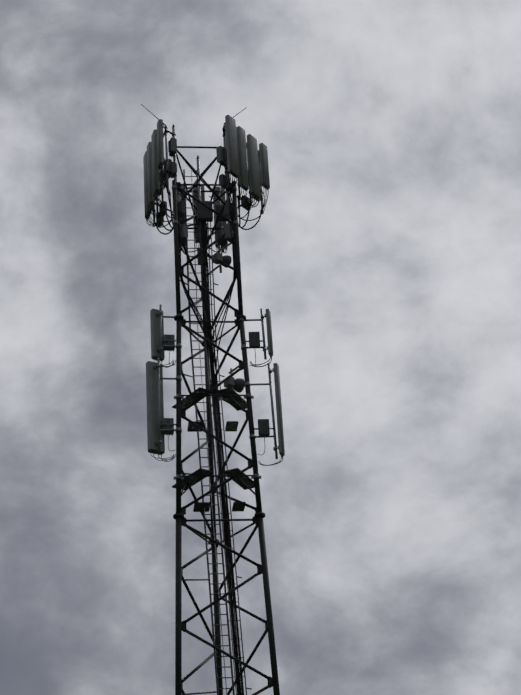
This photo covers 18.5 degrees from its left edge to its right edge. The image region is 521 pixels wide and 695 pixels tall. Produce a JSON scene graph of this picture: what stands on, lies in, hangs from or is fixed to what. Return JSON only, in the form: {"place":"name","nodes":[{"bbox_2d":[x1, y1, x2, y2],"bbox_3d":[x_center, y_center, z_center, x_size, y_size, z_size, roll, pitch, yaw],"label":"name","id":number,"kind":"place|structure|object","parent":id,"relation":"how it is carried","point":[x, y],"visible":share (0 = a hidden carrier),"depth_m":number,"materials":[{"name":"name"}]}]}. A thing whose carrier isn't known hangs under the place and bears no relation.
{"place":"outdoors","nodes":[
{"label":"outdoors","id":0,"kind":"place"},
{"bbox_2d":[0,0,520,694],"label":"sky","id":1,"kind":"structure","parent":0,"point":[383,254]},
{"bbox_3d":[-0.207,20.564,34.345,5.200,0.600,5.200,0,-28,-7],"label":"tower foundation","id":2,"kind":"object","parent":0,"visible":0},
{"bbox_2d":[172,180,279,694],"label":"lattice tower","id":3,"kind":"structure","parent":2,"relation":"on","point":[182,520],"depth_m":42.84,"materials":[{"name":"metal"}]},
{"bbox_2d":[141,104,178,234],"bbox_3d":[-3.038,-4.931,47.771,1.038,4.349,2.025,0,-28,-7],"label":"antenna array","id":4,"kind":"object","parent":3,"relation":"attached to","point":[156,178],"visible":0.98,"depth_m":47.49,"materials":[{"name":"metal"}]},
{"bbox_2d":[146,357,181,461],"bbox_3d":[-2.589,1.679,43.411,0.968,3.056,0.416,-8,-28,8],"label":"antenna","id":5,"kind":"object","parent":3,"relation":"attached to","point":[159,426],"visible":0.98,"depth_m":43.27,"materials":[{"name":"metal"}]},
{"bbox_2d":[150,305,181,367],"bbox_3d":[-2.612,-0.294,44.503,0.870,1.942,0.367,-8,-28,9],"label":"antenna","id":6,"kind":"object","parent":3,"relation":"attached to","point":[161,342],"visible":0.94,"depth_m":44.42,"materials":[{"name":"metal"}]},
{"bbox_2d":[176,146,224,226],"bbox_3d":[-1.537,-4.595,47.510,1.399,2.750,1.855,-13,-30,18],"label":"head frame","id":7,"kind":"object","parent":3,"relation":"on","point":[201,175],"visible":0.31,"depth_m":47.63,"materials":[{"name":"black metal"}]},
{"bbox_2d":[177,155,227,258],"bbox_3d":[-1.828,-4.173,48.691,1.622,3.750,0.731,0,-28,-7],"label":"antenna","id":8,"kind":"object","parent":3,"relation":"attached to","point":[218,232],"visible":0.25,"depth_m":48.66,"materials":[{"name":"metal"}]},
{"bbox_2d":[178,200,235,370],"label":"remote radio units","id":9,"kind":"object","parent":3,"relation":"attached to","point":[205,214],"visible":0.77,"depth_m":46.13},
{"bbox_2d":[201,221,243,694],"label":"feeder cables","id":10,"kind":"object","parent":9,"relation":"hanging from","point":[239,686],"visible":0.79,"depth_m":43.11,"materials":[{"name":"black rubber"}]},
{"bbox_2d":[177,169,251,694],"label":"ladder","id":11,"kind":"object","parent":3,"relation":"attached to","point":[216,479],"visible":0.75,"depth_m":43.24,"materials":[{"name":"metal"}]},
{"bbox_2d":[172,387,260,511],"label":"platforms","id":12,"kind":"object","parent":3,"relation":"attached to","point":[244,481],"visible":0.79,"depth_m":43.12,"materials":[{"name":"metal"}]},
{"bbox_2d":[212,246,231,272],"bbox_3d":[-1.143,-2.563,46.736,0.480,0.900,0.360,16,-34,-32],"label":"microwave antenna","id":13,"kind":"object","parent":3,"relation":"attached to","point":[217,257],"visible":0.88,"depth_m":46.64,"materials":[{"name":"metal"}]},
{"bbox_2d":[209,240,234,273],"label":"dish mount arms","id":14,"kind":"object","parent":3,"relation":"attached to","point":[219,250],"visible":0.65,"depth_m":46.61},
{"bbox_2d":[211,365,238,406],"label":"dish mount arms","id":15,"kind":"object","parent":3,"relation":"attached to","point":[234,369],"visible":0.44,"depth_m":44.68},
{"bbox_2d":[224,368,244,392],"bbox_3d":[-0.754,1.010,44.755,0.500,0.900,0.400,16,-34,-32],"label":"microwave dish","id":16,"kind":"object","parent":15,"relation":"attached to","point":[237,385],"visible":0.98,"depth_m":44.67,"materials":[{"name":"metal"}]},
{"bbox_2d":[216,107,269,229],"bbox_3d":[-0.443,-5.132,47.692,0.731,4.349,2.001,-21,-33,30],"label":"antenna array","id":17,"kind":"object","parent":3,"relation":"attached to","point":[234,156],"visible":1,"depth_m":47.52,"materials":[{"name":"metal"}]},
{"bbox_2d":[238,308,272,366],"bbox_3d":[-0.136,-0.297,44.608,0.913,1.863,0.306,-5,-28,2],"label":"antenna","id":18,"kind":"object","parent":3,"relation":"attached to","point":[254,341],"visible":0.96,"depth_m":44.52,"materials":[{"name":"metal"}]},
{"bbox_2d":[244,363,284,465],"bbox_3d":[0.093,1.778,43.459,0.977,3.126,0.312,-5,-28,2],"label":"antenna","id":19,"kind":"object","parent":3,"relation":"attached to","point":[263,428],"visible":0.98,"depth_m":43.27,"materials":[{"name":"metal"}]}
]}

